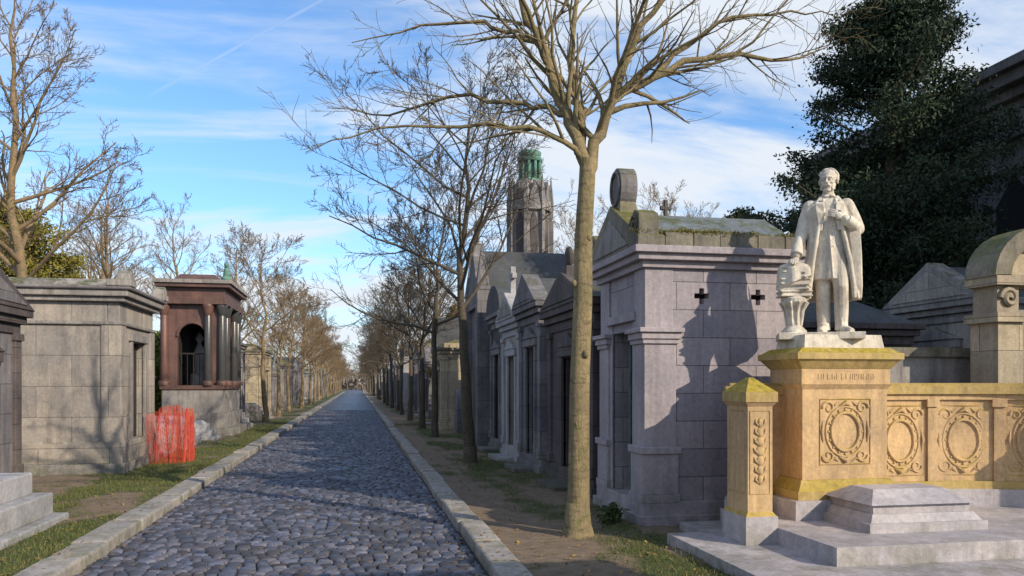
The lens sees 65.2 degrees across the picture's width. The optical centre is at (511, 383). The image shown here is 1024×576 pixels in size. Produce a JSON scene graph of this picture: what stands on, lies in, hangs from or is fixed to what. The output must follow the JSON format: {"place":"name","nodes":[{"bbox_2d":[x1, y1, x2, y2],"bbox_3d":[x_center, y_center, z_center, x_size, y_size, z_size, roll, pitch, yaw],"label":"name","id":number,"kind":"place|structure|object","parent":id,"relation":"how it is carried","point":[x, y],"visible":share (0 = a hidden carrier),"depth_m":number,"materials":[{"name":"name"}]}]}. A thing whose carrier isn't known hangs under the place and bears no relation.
{"place":"outdoors","nodes":[
{"label":"outdoors","id":0,"kind":"place"},
{"bbox_2d":[75,410,488,575],"bbox_3d":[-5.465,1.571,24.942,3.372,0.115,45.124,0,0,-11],"label":"cobblestones","id":1,"kind":"structure","parent":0,"point":[343,460],"depth_m":9.07,"materials":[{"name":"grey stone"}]},
{"bbox_2d":[0,420,720,575],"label":"fallen leaves","id":2,"kind":"object","parent":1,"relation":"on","point":[518,542],"visible":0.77,"depth_m":9.09,"materials":[{"name":"brown plant"}]},
{"bbox_2d":[318,390,374,410],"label":"road","id":3,"kind":"structure","parent":0,"point":[352,400],"depth_m":65.95,"materials":[{"name":"grey stone"}]},
{"bbox_2d":[0,419,734,575],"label":"grass","id":4,"kind":"structure","parent":0,"point":[255,434],"depth_m":10.80,"materials":[{"name":"green plant"}]},
{"bbox_2d":[0,0,1023,380],"label":"sky","id":5,"kind":"structure","parent":0,"point":[184,78],"materials":[{"name":"blue"}]},
{"bbox_2d":[811,49,1023,301],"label":"stone building","id":6,"kind":"structure","parent":0,"point":[1008,79],"depth_m":16.39,"materials":[{"name":"stone"}]},
{"label":"ground","id":7,"kind":"structure","parent":0,"visible":0},
{"bbox_2d":[0,268,34,472],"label":"stone mausoleum","id":8,"kind":"structure","parent":7,"relation":"on","point":[16,310],"depth_m":10.77,"materials":[{"name":"stone"}]},
{"bbox_2d":[0,194,55,265],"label":"bare tree","id":9,"kind":"object","parent":7,"relation":"on","point":[34,228],"visible":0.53,"depth_m":22.12,"materials":[{"name":"brown plant"}]},
{"bbox_2d":[0,472,68,549],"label":"stepped tomb","id":10,"kind":"object","parent":7,"relation":"on","point":[25,512],"visible":0.81,"depth_m":8.19,"materials":[{"name":"stone"}]},
{"bbox_2d":[0,203,104,278],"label":"cedar tree","id":11,"kind":"object","parent":7,"relation":"on","point":[67,265],"visible":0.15,"depth_m":24.90,"materials":[{"name":"green plant"}]},
{"bbox_2d":[0,0,157,276],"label":"bare tree","id":12,"kind":"object","parent":7,"relation":"on","point":[8,201],"visible":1,"depth_m":19.01,"materials":[{"name":"brown plant"}]},
{"bbox_2d":[8,270,167,475],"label":"grey stone mausoleum","id":13,"kind":"structure","parent":7,"relation":"on","point":[88,375],"depth_m":13.47,"materials":[{"name":"stone"}]},
{"bbox_2d":[56,223,136,279],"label":"bare tree","id":14,"kind":"object","parent":7,"relation":"on","point":[93,232],"visible":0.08,"depth_m":53.53,"materials":[{"name":"brown plant"}]},
{"bbox_2d":[44,148,156,319],"bbox_3d":[-19.232,-4.474,37.159,5.118,12.254,6.487,0,0,-16],"label":"bare tree","id":15,"kind":"object","parent":7,"relation":"on","point":[106,264],"visible":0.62,"depth_m":36.68,"materials":[{"name":"brown plant"}]},
{"bbox_2d":[48,193,159,318],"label":"bare tree","id":16,"kind":"object","parent":7,"relation":"on","point":[102,276],"visible":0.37,"depth_m":42.62,"materials":[{"name":"brown plant"}]},
{"bbox_2d":[155,330,161,415],"bbox_3d":[-12.805,-0.198,28.595,2.495,3.598,2.513,0,0,25],"label":"shrub","id":17,"kind":"object","parent":7,"relation":"on","point":[158,398],"visible":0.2,"depth_m":28.15,"materials":[{"name":"green plant"}]},
{"bbox_2d":[156,437,173,456],"bbox_3d":[-8.326,0.905,16.924,2.000,1.510,0.950,0,0,-11],"label":"tomb","id":18,"kind":"object","parent":7,"relation":"on","point":[159,447],"visible":0.03,"depth_m":16.99,"materials":[{"name":"stone"}]},
{"bbox_2d":[116,191,214,317],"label":"bare tree","id":19,"kind":"object","parent":7,"relation":"on","point":[158,258],"visible":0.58,"depth_m":48.83,"materials":[{"name":"brown plant"}]},
{"bbox_2d":[146,404,194,463],"bbox_3d":[-6.721,1.000,15.786,0.860,1.199,1.439,0,0,-23],"label":"red safety fence","id":20,"kind":"object","parent":7,"relation":"on","point":[188,426],"visible":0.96,"depth_m":15.27,"materials":[{"name":"plastic"}]},
{"bbox_2d":[0,389,344,575],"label":"grass verge","id":21,"kind":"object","parent":7,"relation":"on","point":[113,506],"depth_m":11.34,"materials":[{"name":"green plant"}]},
{"bbox_2d":[155,422,192,448],"bbox_3d":[-8.502,0.880,18.622,1.900,1.560,0.950,0,0,-11],"label":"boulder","id":22,"kind":"object","parent":7,"relation":"on","point":[162,434],"visible":0.04,"depth_m":18.38,"materials":[{"name":"stone"}]},
{"bbox_2d":[155,416,200,444],"bbox_3d":[-8.935,0.905,20.066,2.000,1.510,0.950,0,0,-11],"label":"tomb","id":23,"kind":"object","parent":7,"relation":"on","point":[197,440],"visible":0.06,"depth_m":19.96,"materials":[{"name":"stone"}]},
{"bbox_2d":[13,391,344,575],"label":"kerb","id":24,"kind":"structure","parent":7,"relation":"on","point":[105,539],"depth_m":8.77,"materials":[{"name":"stone"}]},
{"bbox_2d":[152,274,250,435],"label":"red porphyry chapel","id":25,"kind":"structure","parent":7,"relation":"on","point":[201,316],"depth_m":23.64,"materials":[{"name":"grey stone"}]},
{"bbox_2d":[221,262,231,279],"bbox_3d":[-8.716,-3.385,24.448,0.312,0.650,0.707,0,0,-11],"label":"bronze sculpture","id":26,"kind":"object","parent":25,"relation":"on","point":[226,274],"visible":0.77,"depth_m":24.32,"materials":[{"name":"green metal"}]},
{"bbox_2d":[194,420,220,440],"bbox_3d":[-9.032,1.330,21.880,1.900,0.660,0.950,0,0,-11],"label":"boulder","id":27,"kind":"object","parent":7,"relation":"on","point":[203,430],"visible":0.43,"depth_m":21.65,"materials":[{"name":"stone"}]},
{"bbox_2d":[209,223,277,340],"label":"bare tree","id":28,"kind":"object","parent":7,"relation":"on","point":[236,277],"visible":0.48,"depth_m":56.99,"materials":[{"name":"brown plant"}]},
{"bbox_2d":[239,340,251,421],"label":"stone mausoleum","id":29,"kind":"structure","parent":7,"relation":"on","point":[242,389],"depth_m":32.08,"materials":[{"name":"grey stone"}]},
{"bbox_2d":[245,403,262,419],"bbox_3d":[-11.492,0.855,34.034,1.900,1.610,0.950,0,0,-11],"label":"tomb","id":30,"kind":"object","parent":7,"relation":"on","point":[253,411],"visible":0.24,"depth_m":33.76,"materials":[{"name":"stone"}]},
{"bbox_2d":[245,344,275,415],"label":"stone mausoleum","id":31,"kind":"structure","parent":7,"relation":"on","point":[253,394],"depth_m":37.40,"materials":[{"name":"beige stone"}]},
{"bbox_2d":[214,219,316,421],"bbox_3d":[-10.352,-2.327,31.507,4.859,7.955,4.706,0,0,-37],"label":"bare tree","id":32,"kind":"object","parent":7,"relation":"on","point":[265,416],"visible":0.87,"depth_m":31.60,"materials":[{"name":"brown plant"}]},
{"bbox_2d":[271,357,284,411],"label":"stone mausoleum","id":33,"kind":"structure","parent":7,"relation":"on","point":[273,388],"depth_m":43.31,"materials":[{"name":"beige stone"}]},
{"bbox_2d":[271,360,291,408],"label":"stone mausoleum","id":34,"kind":"structure","parent":7,"relation":"on","point":[283,367],"depth_m":49.08,"materials":[{"name":"grey stone"}]},
{"bbox_2d":[278,360,297,405],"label":"stone mausoleum","id":35,"kind":"structure","parent":7,"relation":"on","point":[291,377],"depth_m":56.00,"materials":[{"name":"stone"}]},
{"bbox_2d":[271,356,306,402],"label":"stone mausoleum","id":36,"kind":"structure","parent":7,"relation":"on","point":[299,375],"depth_m":62.21,"materials":[{"name":"stone"}]},
{"bbox_2d":[244,262,335,416],"bbox_3d":[-10.540,-2.008,36.974,4.295,7.309,4.159,0,0,31],"label":"bare tree","id":37,"kind":"object","parent":7,"relation":"on","point":[283,337],"visible":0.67,"depth_m":37.26,"materials":[{"name":"brown plant"}]},
{"bbox_2d":[292,360,298,403],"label":"stone mausoleum","id":38,"kind":"structure","parent":7,"relation":"on","point":[295,369],"depth_m":59.93,"materials":[{"name":"stone"}]},
{"bbox_2d":[256,281,335,411],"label":"bare tree","id":39,"kind":"object","parent":7,"relation":"on","point":[288,408],"visible":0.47,"depth_m":43.66,"materials":[{"name":"brown plant"}]},
{"bbox_2d":[280,290,336,403],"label":"bare tree","id":40,"kind":"object","parent":7,"relation":"on","point":[310,388],"visible":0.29,"depth_m":60.05,"materials":[{"name":"brown plant"}]},
{"bbox_2d":[282,319,335,402],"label":"bare tree","id":41,"kind":"object","parent":7,"relation":"on","point":[314,392],"visible":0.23,"depth_m":65.18,"materials":[{"name":"brown plant"}]},
{"bbox_2d":[304,370,316,398],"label":"stone mausoleum","id":42,"kind":"structure","parent":7,"relation":"on","point":[306,382],"depth_m":80.11,"materials":[{"name":"grey stone"}]},
{"bbox_2d":[283,307,340,405],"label":"bare tree","id":43,"kind":"object","parent":7,"relation":"on","point":[308,343],"visible":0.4,"depth_m":54.41,"materials":[{"name":"brown plant"}]},
{"bbox_2d":[286,324,338,399],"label":"bare tree","id":44,"kind":"object","parent":7,"relation":"on","point":[317,370],"visible":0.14,"depth_m":77.29,"materials":[{"name":"brown plant"}]},
{"bbox_2d":[274,295,353,407],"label":"bare tree","id":45,"kind":"object","parent":7,"relation":"on","point":[294,352],"visible":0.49,"depth_m":49.45,"materials":[{"name":"brown plant"}]},
{"bbox_2d":[315,368,319,396],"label":"stone mausoleum","id":46,"kind":"structure","parent":7,"relation":"on","point":[316,383],"depth_m":94.25,"materials":[{"name":"grey stone"}]},
{"bbox_2d":[297,312,345,400],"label":"bare tree","id":47,"kind":"object","parent":7,"relation":"on","point":[319,350],"visible":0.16,"depth_m":71.61,"materials":[{"name":"brown plant"}]},
{"bbox_2d":[307,356,344,394],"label":"bare tree","id":48,"kind":"object","parent":7,"relation":"on","point":[330,373],"visible":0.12,"depth_m":107.28,"materials":[{"name":"brown plant"}]},
{"bbox_2d":[313,340,348,397],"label":"bare tree","id":49,"kind":"object","parent":7,"relation":"on","point":[327,369],"visible":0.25,"depth_m":89.31,"materials":[{"name":"brown plant"}]},
{"bbox_2d":[315,315,348,398],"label":"bare tree","id":50,"kind":"object","parent":7,"relation":"on","point":[328,352],"visible":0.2,"depth_m":82.55,"materials":[{"name":"brown plant"}]},
{"bbox_2d":[320,340,343,396],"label":"bare tree","id":51,"kind":"object","parent":7,"relation":"on","point":[329,368],"visible":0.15,"depth_m":95.06,"materials":[{"name":"brown plant"}]},
{"bbox_2d":[320,352,345,393],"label":"bare tree","id":52,"kind":"object","parent":7,"relation":"on","point":[336,372],"visible":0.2,"depth_m":120.15,"materials":[{"name":"brown plant"}]},
{"bbox_2d":[324,335,344,395],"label":"bare tree","id":53,"kind":"object","parent":7,"relation":"on","point":[332,363],"visible":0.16,"depth_m":100.65,"materials":[{"name":"brown plant"}]},
{"bbox_2d":[320,341,350,384],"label":"bare tree","id":54,"kind":"object","parent":7,"relation":"on","point":[334,371],"visible":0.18,"depth_m":113.45,"materials":[{"name":"brown plant"}]},
{"bbox_2d":[334,346,353,393],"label":"bare tree","id":55,"kind":"object","parent":7,"relation":"on","point":[340,372],"visible":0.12,"depth_m":126.56,"materials":[{"name":"brown plant"}]},
{"bbox_2d":[328,369,370,389],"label":"distant trees","id":56,"kind":"object","parent":7,"relation":"on","point":[353,382],"visible":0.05,"depth_m":220.29,"materials":[{"name":"brown plant"}]},
{"bbox_2d":[352,342,376,394],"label":"bare tree","id":57,"kind":"object","parent":7,"relation":"on","point":[365,372],"visible":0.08,"depth_m":112.18,"materials":[{"name":"brown plant"}]},
{"bbox_2d":[352,341,380,377],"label":"bare tree","id":58,"kind":"object","parent":7,"relation":"on","point":[369,358],"visible":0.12,"depth_m":86.96,"materials":[{"name":"brown plant"}]},
{"bbox_2d":[355,337,381,395],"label":"bare tree","id":59,"kind":"object","parent":7,"relation":"on","point":[371,371],"visible":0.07,"depth_m":100.26,"materials":[{"name":"brown plant"}]},
{"bbox_2d":[356,354,381,396],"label":"bare tree","id":60,"kind":"object","parent":7,"relation":"on","point":[372,369],"visible":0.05,"depth_m":93.92,"materials":[{"name":"brown plant"}]},
{"bbox_2d":[344,316,398,399],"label":"bare tree","id":61,"kind":"object","parent":7,"relation":"on","point":[370,362],"visible":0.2,"depth_m":75.43,"materials":[{"name":"brown plant"}]},
{"bbox_2d":[353,314,395,403],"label":"bare tree","id":62,"kind":"object","parent":7,"relation":"on","point":[382,359],"visible":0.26,"depth_m":62.09,"materials":[{"name":"brown plant"}]},
{"bbox_2d":[361,327,388,398],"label":"bare tree","id":63,"kind":"object","parent":7,"relation":"on","point":[374,366],"visible":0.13,"depth_m":80.96,"materials":[{"name":"brown plant"}]},
{"bbox_2d":[354,307,406,381],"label":"bare tree","id":64,"kind":"object","parent":7,"relation":"on","point":[374,347],"visible":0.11,"depth_m":68.52,"materials":[{"name":"brown plant"}]},
{"bbox_2d":[348,276,413,407],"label":"bare tree","id":65,"kind":"object","parent":7,"relation":"on","point":[391,388],"visible":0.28,"depth_m":50.88,"materials":[{"name":"brown plant"}]},
{"bbox_2d":[336,293,430,405],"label":"bare tree","id":66,"kind":"object","parent":7,"relation":"on","point":[387,387],"visible":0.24,"depth_m":55.79,"materials":[{"name":"brown plant"}]},
{"bbox_2d":[358,286,418,410],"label":"bare tree","id":67,"kind":"object","parent":7,"relation":"on","point":[397,384],"visible":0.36,"depth_m":45.13,"materials":[{"name":"brown plant"}]},
{"bbox_2d":[388,357,390,400],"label":"stone mausoleum","id":68,"kind":"structure","parent":7,"relation":"on","point":[389,379],"depth_m":70.66,"materials":[{"name":"grey stone"}]},
{"bbox_2d":[350,271,430,414],"bbox_3d":[-5.254,-2.107,39.672,5.212,7.503,4.707,0,0,-18],"label":"bare tree","id":69,"kind":"object","parent":7,"relation":"on","point":[401,384],"visible":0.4,"depth_m":39.12,"materials":[{"name":"brown plant"}]},
{"bbox_2d":[389,349,395,403],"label":"stone mausoleum","id":70,"kind":"structure","parent":7,"relation":"on","point":[394,367],"depth_m":59.15,"materials":[{"name":"beige stone"}]},
{"bbox_2d":[341,255,456,420],"bbox_3d":[-4.685,-1.970,33.450,4.944,7.229,5.183,0,0,-17],"label":"bare tree","id":71,"kind":"object","parent":7,"relation":"on","point":[410,407],"visible":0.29,"depth_m":33.26,"materials":[{"name":"brown plant"}]},
{"bbox_2d":[399,334,408,408],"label":"stone mausoleum","id":72,"kind":"structure","parent":7,"relation":"on","point":[405,384],"depth_m":48.91,"materials":[{"name":"grey stone"}]},
{"bbox_2d":[351,215,471,427],"bbox_3d":[-2.769,-2.103,27.719,4.022,7.499,4.615,0,0,40],"label":"bare tree","id":73,"kind":"object","parent":7,"relation":"on","point":[422,420],"visible":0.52,"depth_m":27.37,"materials":[{"name":"brown plant"}]},
{"bbox_2d":[406,341,430,410],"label":"stone mausoleum","id":74,"kind":"structure","parent":7,"relation":"on","point":[415,383],"depth_m":44.84,"materials":[{"name":"grey stone"}]},
{"bbox_2d":[413,333,430,412],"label":"stone mausoleum","id":75,"kind":"structure","parent":7,"relation":"on","point":[418,404],"depth_m":42.44,"materials":[{"name":"grey stone"}]},
{"bbox_2d":[417,345,431,418],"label":"stone mausoleum","id":76,"kind":"structure","parent":7,"relation":"on","point":[427,354],"depth_m":35.03,"materials":[{"name":"grey stone"}]},
{"bbox_2d":[297,136,556,437],"bbox_3d":[-2.166,-2.752,22.208,6.003,8.808,5.421,0,0,-38],"label":"bare tree","id":77,"kind":"object","parent":7,"relation":"on","point":[435,410],"visible":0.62,"depth_m":22.48,"materials":[{"name":"brown plant"}]},
{"bbox_2d":[281,24,576,463],"bbox_3d":[-0.875,-2.559,14.718,5.704,8.421,5.441,0,0,-27],"label":"bare tree","id":78,"kind":"object","parent":7,"relation":"on","point":[470,451],"visible":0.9,"depth_m":15.11,"materials":[{"name":"brown plant"}]},
{"bbox_2d":[411,276,456,340],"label":"bare tree","id":79,"kind":"object","parent":7,"relation":"on","point":[440,302],"visible":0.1,"depth_m":69.81,"materials":[{"name":"brown plant"}]},
{"bbox_2d":[424,303,457,395],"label":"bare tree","id":80,"kind":"object","parent":7,"relation":"on","point":[429,372],"visible":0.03,"depth_m":32.82,"materials":[{"name":"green plant"}]},
{"bbox_2d":[426,305,458,424],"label":"stone mausoleum","id":81,"kind":"structure","parent":7,"relation":"on","point":[449,336],"depth_m":29.31,"materials":[{"name":"grey stone"}]},
{"bbox_2d":[426,339,460,430],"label":"stone mausoleum","id":82,"kind":"structure","parent":7,"relation":"on","point":[448,372],"depth_m":26.39,"materials":[{"name":"beige stone"}]},
{"bbox_2d":[362,391,532,575],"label":"kerb","id":83,"kind":"structure","parent":7,"relation":"on","point":[465,523],"depth_m":8.71,"materials":[{"name":"stone"}]},
{"bbox_2d":[454,389,462,432],"bbox_3d":[-0.933,0.905,25.285,1.700,1.510,0.900,0,0,-11],"label":"tomb","id":84,"kind":"object","parent":7,"relation":"on","point":[457,414],"visible":0.27,"depth_m":24.81,"materials":[{"name":"stone"}]},
{"bbox_2d":[477,286,517,451],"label":"stone mausoleum","id":85,"kind":"structure","parent":7,"relation":"on","point":[495,296],"depth_m":18.39,"materials":[{"name":"stone"}]},
{"bbox_2d":[488,266,519,461],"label":"stone mausoleum","id":86,"kind":"structure","parent":7,"relation":"on","point":[507,324],"depth_m":16.33,"materials":[{"name":"grey stone"}]},
{"bbox_2d":[464,222,564,445],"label":"gothic chapel","id":87,"kind":"structure","parent":7,"relation":"on","point":[546,265],"depth_m":19.99,"materials":[{"name":"stone"}]},
{"bbox_2d":[504,274,555,474],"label":"stone mausoleum","id":88,"kind":"structure","parent":7,"relation":"on","point":[532,292],"depth_m":13.93,"materials":[{"name":"stone"}]},
{"bbox_2d":[506,149,553,252],"bbox_3d":[0.528,-2.595,23.429,2.200,8.490,2.200,0,0,-11],"label":"gothic tower monument","id":89,"kind":"object","parent":7,"relation":"on","point":[542,233],"visible":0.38,"depth_m":22.97,"materials":[{"name":"stone"}]},
{"bbox_2d":[362,389,730,575],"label":"grass verge","id":90,"kind":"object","parent":7,"relation":"on","point":[527,527],"depth_m":8.57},
{"bbox_2d":[536,246,600,498],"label":"stone mausoleum","id":91,"kind":"structure","parent":7,"relation":"on","point":[556,313],"depth_m":12.08,"materials":[{"name":"stone"}]},
{"bbox_2d":[259,0,889,538],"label":"bare tree","id":92,"kind":"object","parent":7,"relation":"on","point":[577,520],"visible":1,"depth_m":7.95,"materials":[{"name":"brown plant"}]},
{"bbox_2d":[554,203,604,264],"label":"bare tree","id":93,"kind":"object","parent":7,"relation":"on","point":[570,225],"visible":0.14,"depth_m":51.40,"materials":[{"name":"brown plant"}]},
{"bbox_2d":[597,195,608,233],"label":"bare tree","id":94,"kind":"object","parent":7,"relation":"on","point":[601,210],"visible":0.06,"depth_m":37.82,"materials":[{"name":"brown plant"}]},
{"bbox_2d":[592,502,628,525],"bbox_3d":[1.067,1.439,8.679,0.392,0.390,0.402,0,0,-11],"label":"shrub","id":95,"kind":"object","parent":7,"relation":"on","point":[612,513],"visible":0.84,"depth_m":8.62,"materials":[{"name":"green plant"}]},
{"bbox_2d":[638,179,710,216],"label":"bare tree","id":96,"kind":"object","parent":7,"relation":"on","point":[673,200],"visible":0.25,"depth_m":43.67,"materials":[{"name":"brown plant"}]},
{"bbox_2d":[592,168,805,526],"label":"granite mausoleum","id":97,"kind":"structure","parent":7,"relation":"on","point":[692,320],"depth_m":8.67,"materials":[{"name":"stone"}]},
{"bbox_2d":[684,201,718,216],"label":"bare tree","id":98,"kind":"object","parent":7,"relation":"on","point":[716,206],"visible":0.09,"depth_m":50.98,"materials":[{"name":"brown plant"}]},
{"bbox_2d":[723,206,773,223],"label":"conifer tree","id":99,"kind":"object","parent":7,"relation":"on","point":[741,214],"visible":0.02,"depth_m":26.16,"materials":[{"name":"green plant"}]},
{"bbox_2d":[786,162,819,231],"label":"conifer tree","id":100,"kind":"object","parent":7,"relation":"on","point":[800,192],"visible":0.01,"depth_m":25.22,"materials":[{"name":"green plant"}]},
{"bbox_2d":[667,334,1023,575],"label":"statue monument","id":101,"kind":"object","parent":7,"relation":"on","point":[845,457],"visible":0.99,"depth_m":7.67,"materials":[{"name":"stone"}]},
{"bbox_2d":[776,168,865,341],"bbox_3d":[3.097,-1.309,8.062,0.842,1.736,0.542,0,0,15],"label":"marble statue","id":102,"kind":"object","parent":101,"relation":"on","point":[830,228],"visible":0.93,"depth_m":7.94,"materials":[{"name":"white stone"}]},
{"bbox_2d":[802,301,925,346],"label":"stone mausoleum","id":103,"kind":"structure","parent":7,"relation":"on","point":[892,330],"depth_m":12.52,"materials":[{"name":"stone"}]},
{"bbox_2d":[745,0,1023,309],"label":"yew tree","id":104,"kind":"object","parent":7,"relation":"on","point":[893,194],"visible":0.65,"depth_m":15.38,"materials":[{"name":"green plant"}]},
{"bbox_2d":[884,347,969,382],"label":"stone wall","id":105,"kind":"structure","parent":7,"relation":"on","point":[931,365],"depth_m":10.14,"materials":[{"name":"grey stone"}]},
{"bbox_2d":[881,263,1023,347],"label":"stone mausoleum","id":106,"kind":"structure","parent":7,"relation":"on","point":[937,298],"depth_m":12.76,"materials":[{"name":"grey stone"}]},
{"bbox_2d":[964,229,1023,382],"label":"arched stele","id":107,"kind":"object","parent":7,"relation":"on","point":[994,276],"visible":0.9,"depth_m":9.57,"materials":[{"name":"grey stone"}]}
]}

